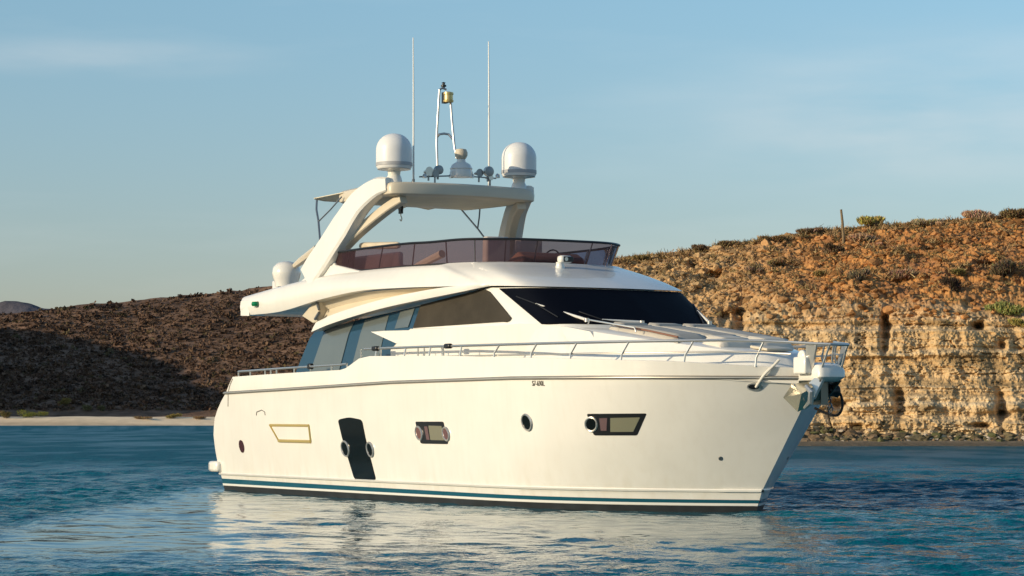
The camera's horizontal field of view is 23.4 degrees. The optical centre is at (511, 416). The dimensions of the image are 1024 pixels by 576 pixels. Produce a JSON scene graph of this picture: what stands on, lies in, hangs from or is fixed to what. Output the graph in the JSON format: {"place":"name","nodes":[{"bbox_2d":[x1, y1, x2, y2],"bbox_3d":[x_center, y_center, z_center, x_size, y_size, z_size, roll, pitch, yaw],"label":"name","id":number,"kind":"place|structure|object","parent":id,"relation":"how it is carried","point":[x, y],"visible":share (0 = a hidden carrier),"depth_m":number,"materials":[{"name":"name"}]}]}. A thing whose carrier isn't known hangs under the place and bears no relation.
{"place":"outdoors","nodes":[
{"label":"outdoors","id":0,"kind":"place"},
{"bbox_2d":[0,301,48,313],"bbox_3d":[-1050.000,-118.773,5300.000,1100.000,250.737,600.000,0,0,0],"label":"mountain","id":1,"kind":"structure","parent":0,"point":[12,306],"depth_m":5179.44,"materials":[{"name":"grey stone"}]},
{"bbox_2d":[0,416,214,425],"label":"beach","id":2,"kind":"structure","parent":0,"point":[92,421],"depth_m":488.56,"materials":[{"name":"beige sand"}]},
{"bbox_2d":[0,411,12,417],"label":"shrub","id":3,"kind":"object","parent":2,"relation":"on","point":[4,414],"visible":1,"depth_m":490.77,"materials":[{"name":"green plant"}]},
{"bbox_2d":[17,410,48,417],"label":"shrub","id":4,"kind":"object","parent":2,"relation":"on","point":[30,414],"visible":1,"depth_m":492.17,"materials":[{"name":"green plant"}]},
{"bbox_2d":[133,416,152,418],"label":"shrub","id":5,"kind":"object","parent":2,"relation":"on","point":[141,417],"visible":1,"depth_m":491.30,"materials":[{"name":"green plant"}]},
{"bbox_2d":[165,413,182,417],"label":"shrub","id":6,"kind":"object","parent":2,"relation":"on","point":[173,415],"visible":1,"depth_m":493.99,"materials":[{"name":"green plant"}]},
{"bbox_2d":[193,416,205,418],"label":"shrub","id":7,"kind":"object","parent":2,"relation":"on","point":[198,417],"visible":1,"depth_m":492.71,"materials":[{"name":"green plant"}]},
{"bbox_2d":[0,286,361,416],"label":"hill","id":8,"kind":"structure","parent":0,"point":[95,412],"depth_m":638.10,"materials":[{"name":"brown soil"}]},
{"bbox_2d":[58,398,71,404],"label":"shrub","id":9,"kind":"object","parent":8,"relation":"on","point":[67,400],"visible":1,"depth_m":559.54,"materials":[{"name":"green plant"}]},
{"bbox_2d":[82,404,92,410],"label":"shrub","id":10,"kind":"object","parent":8,"relation":"on","point":[86,407],"visible":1,"depth_m":554.82,"materials":[{"name":"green plant"}]},
{"bbox_2d":[97,405,105,410],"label":"shrub","id":11,"kind":"object","parent":8,"relation":"on","point":[101,407],"visible":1,"depth_m":555.44,"materials":[{"name":"green plant"}]},
{"bbox_2d":[0,286,362,411],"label":"scrub","id":12,"kind":"object","parent":8,"relation":"on","point":[104,385],"visible":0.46,"depth_m":632.50,"materials":[{"name":"brown plant"}]},
{"bbox_2d":[0,426,1023,575],"bbox_3d":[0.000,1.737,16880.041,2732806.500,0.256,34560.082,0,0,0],"label":"sea","id":13,"kind":"structure","parent":0,"point":[117,501],"depth_m":39.41,"materials":[{"name":"teal liquid"}]},
{"bbox_2d":[208,38,849,511],"bbox_3d":[0.105,-2.795,51.364,5.650,10.850,21.006,0,0,-32],"label":"motor yacht","id":14,"kind":"object","parent":13,"relation":"on","point":[510,366],"visible":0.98,"depth_m":48.40,"materials":[{"name":"white plastic"}]},
{"bbox_2d":[338,418,375,479],"bbox_3d":[-3.227,0.668,51.707,0.163,1.305,1.470,0,0,-32],"label":"hull window","id":15,"kind":"structure","parent":14,"relation":"in","point":[359,452],"depth_m":51.69,"materials":[{"name":"black glass"}]},
{"bbox_2d":[296,306,419,372],"bbox_3d":[-3.354,-1.608,52.898,0.185,1.348,5.367,0,0,-32],"label":"side window","id":16,"kind":"structure","parent":14,"relation":"in","point":[339,344],"depth_m":53.03,"materials":[{"name":"blue glass"}]},
{"bbox_2d":[359,242,398,247],"bbox_3d":[-2.825,-3.656,52.750,0.156,0.222,1.696,0,0,-32],"label":"rolled cover","id":17,"kind":"object","parent":14,"relation":"on","point":[365,244],"visible":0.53,"depth_m":52.88,"materials":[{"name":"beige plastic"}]},
{"bbox_2d":[398,206,402,220],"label":"pulley block","id":18,"kind":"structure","parent":14,"relation":"hanging from","point":[400,210],"depth_m":53.56,"materials":[{"name":"black metal"}]},
{"bbox_2d":[415,422,449,443],"bbox_3d":[-1.581,0.315,48.958,0.066,0.441,1.353,0,0,-32],"label":"hull window","id":19,"kind":"structure","parent":14,"relation":"in","point":[425,432],"depth_m":48.95,"materials":[{"name":"black glass"}]},
{"bbox_2d":[413,289,510,327],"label":"side window cover","id":20,"kind":"structure","parent":14,"relation":"in","point":[479,306],"depth_m":49.19,"materials":[{"name":"brown"}]},
{"bbox_2d":[584,413,645,434],"bbox_3d":[1.864,0.139,44.521,1.350,0.398,0.210,0,0,32],"label":"hull window","id":21,"kind":"structure","parent":14,"relation":"in","point":[599,424],"depth_m":44.51,"materials":[{"name":"black glass"}]},
{"bbox_2d":[755,359,779,387],"bbox_3d":[4.442,-0.757,43.074,0.481,0.514,0.125,0,0,30],"label":"mooring rope","id":22,"kind":"object","parent":14,"relation":"attached to","point":[768,370],"visible":1,"depth_m":43.02,"materials":[{"name":"beige"}]},
{"bbox_2d":[783,378,824,411],"bbox_3d":[5.093,-0.421,42.595,0.647,0.676,0.819,0,0,-32],"label":"anchor","id":23,"kind":"object","parent":14,"relation":"on","point":[797,397],"visible":1,"depth_m":42.54,"materials":[{"name":"silver metal"}]},
{"bbox_2d":[0,0,1023,308],"label":"sky","id":24,"kind":"structure","parent":0,"point":[149,149],"materials":[{"name":"blue"}]},
{"bbox_2d":[613,216,1023,445],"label":"cliff","id":25,"kind":"structure","parent":0,"point":[920,370],"depth_m":156.03,"materials":[{"name":"beige stone"}]},
{"bbox_2d":[629,254,651,260],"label":"shrub","id":26,"kind":"object","parent":25,"relation":"on","point":[640,257],"visible":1,"depth_m":181.90,"materials":[{"name":"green plant"}]},
{"bbox_2d":[691,243,706,250],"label":"shrub","id":27,"kind":"object","parent":25,"relation":"on","point":[700,247],"visible":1,"depth_m":183.40,"materials":[{"name":"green plant"}]},
{"bbox_2d":[717,240,740,246],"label":"shrub","id":28,"kind":"object","parent":25,"relation":"on","point":[726,242],"visible":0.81,"depth_m":185.57,"materials":[{"name":"brown plant"}]},
{"bbox_2d":[744,265,764,273],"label":"shrub","id":29,"kind":"object","parent":25,"relation":"on","point":[750,268],"visible":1,"depth_m":171.52,"materials":[{"name":"brown plant"}]},
{"bbox_2d":[758,235,787,241],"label":"shrub","id":30,"kind":"object","parent":25,"relation":"on","point":[778,238],"visible":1,"depth_m":182.20,"materials":[{"name":"brown plant"}]},
{"bbox_2d":[768,258,785,265],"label":"shrub","id":31,"kind":"object","parent":25,"relation":"on","point":[779,261],"visible":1,"depth_m":172.59,"materials":[{"name":"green plant"}]},
{"bbox_2d":[795,225,827,233],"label":"shrub","id":32,"kind":"object","parent":25,"relation":"on","point":[817,229],"visible":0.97,"depth_m":183.15,"materials":[{"name":"brown plant"}]},
{"bbox_2d":[613,213,1023,341],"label":"dry tufts","id":33,"kind":"object","parent":25,"relation":"on","point":[625,260],"visible":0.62,"depth_m":175.21,"materials":[{"name":"brown plant"}]},
{"bbox_2d":[812,270,827,276],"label":"shrub","id":34,"kind":"object","parent":25,"relation":"on","point":[817,273],"visible":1,"depth_m":166.48,"materials":[{"name":"green plant"}]},
{"bbox_2d":[617,217,1023,320],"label":"loose stones","id":35,"kind":"object","parent":25,"relation":"on","point":[887,309],"visible":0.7,"depth_m":170.60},
{"bbox_2d":[822,242,845,253],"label":"shrub","id":36,"kind":"object","parent":25,"relation":"on","point":[830,247],"visible":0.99,"depth_m":173.76,"materials":[{"name":"brown plant"}]},
{"bbox_2d":[840,209,844,243],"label":"wooden post","id":37,"kind":"object","parent":25,"relation":"on","point":[842,227],"visible":0.84,"depth_m":179.80,"materials":[{"name":"brown wood"}]},
{"bbox_2d":[846,267,871,281],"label":"shrub","id":38,"kind":"object","parent":25,"relation":"on","point":[850,274],"visible":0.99,"depth_m":163.72,"materials":[{"name":"brown plant"}]},
{"bbox_2d":[847,231,877,241],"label":"shrub","id":39,"kind":"object","parent":25,"relation":"on","point":[858,237],"visible":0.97,"depth_m":178.93,"materials":[{"name":"brown plant"}]},
{"bbox_2d":[856,214,885,225],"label":"shrub","id":40,"kind":"object","parent":25,"relation":"on","point":[865,220],"visible":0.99,"depth_m":185.47,"materials":[{"name":"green plant"}]},
{"bbox_2d":[890,246,905,252],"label":"shrub","id":41,"kind":"object","parent":25,"relation":"on","point":[900,249],"visible":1,"depth_m":172.72,"materials":[{"name":"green plant"}]},
{"bbox_2d":[886,267,916,279],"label":"shrub","id":42,"kind":"object","parent":25,"relation":"on","point":[903,273],"visible":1,"depth_m":165.95,"materials":[{"name":"brown plant"}]},
{"bbox_2d":[801,425,1023,441],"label":"rubble","id":43,"kind":"object","parent":25,"relation":"on","point":[831,434],"visible":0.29,"depth_m":149.87,"materials":[{"name":"stone"}]},
{"bbox_2d":[910,217,942,225],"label":"shrub","id":44,"kind":"object","parent":25,"relation":"on","point":[917,221],"visible":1,"depth_m":182.20,"materials":[{"name":"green plant"}]},
{"bbox_2d":[939,276,962,291],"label":"shrub","id":45,"kind":"object","parent":25,"relation":"on","point":[954,284],"visible":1,"depth_m":160.67,"materials":[{"name":"brown plant"}]},
{"bbox_2d":[949,268,967,275],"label":"shrub","id":46,"kind":"object","parent":25,"relation":"on","point":[957,272],"visible":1,"depth_m":163.94,"materials":[{"name":"green plant"}]},
{"bbox_2d":[961,209,993,219],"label":"shrub","id":47,"kind":"object","parent":25,"relation":"on","point":[974,213],"visible":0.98,"depth_m":183.59,"materials":[{"name":"brown plant"}]},
{"bbox_2d":[984,300,1023,315],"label":"shrub","id":48,"kind":"object","parent":25,"relation":"on","point":[1001,307],"visible":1,"depth_m":157.00,"materials":[{"name":"green plant"}]},
{"bbox_2d":[987,257,1023,275],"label":"shrub","id":49,"kind":"object","parent":25,"relation":"on","point":[1001,267],"visible":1,"depth_m":164.07,"materials":[{"name":"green plant"}]},
{"bbox_2d":[999,206,1023,217],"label":"shrub","id":50,"kind":"object","parent":25,"relation":"on","point":[1011,212],"visible":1,"depth_m":182.52,"materials":[{"name":"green plant"}]},
{"bbox_2d":[1007,317,1023,326],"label":"shrub","id":51,"kind":"object","parent":25,"relation":"on","point":[1017,322],"visible":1,"depth_m":156.50,"materials":[{"name":"green plant"}]}
]}

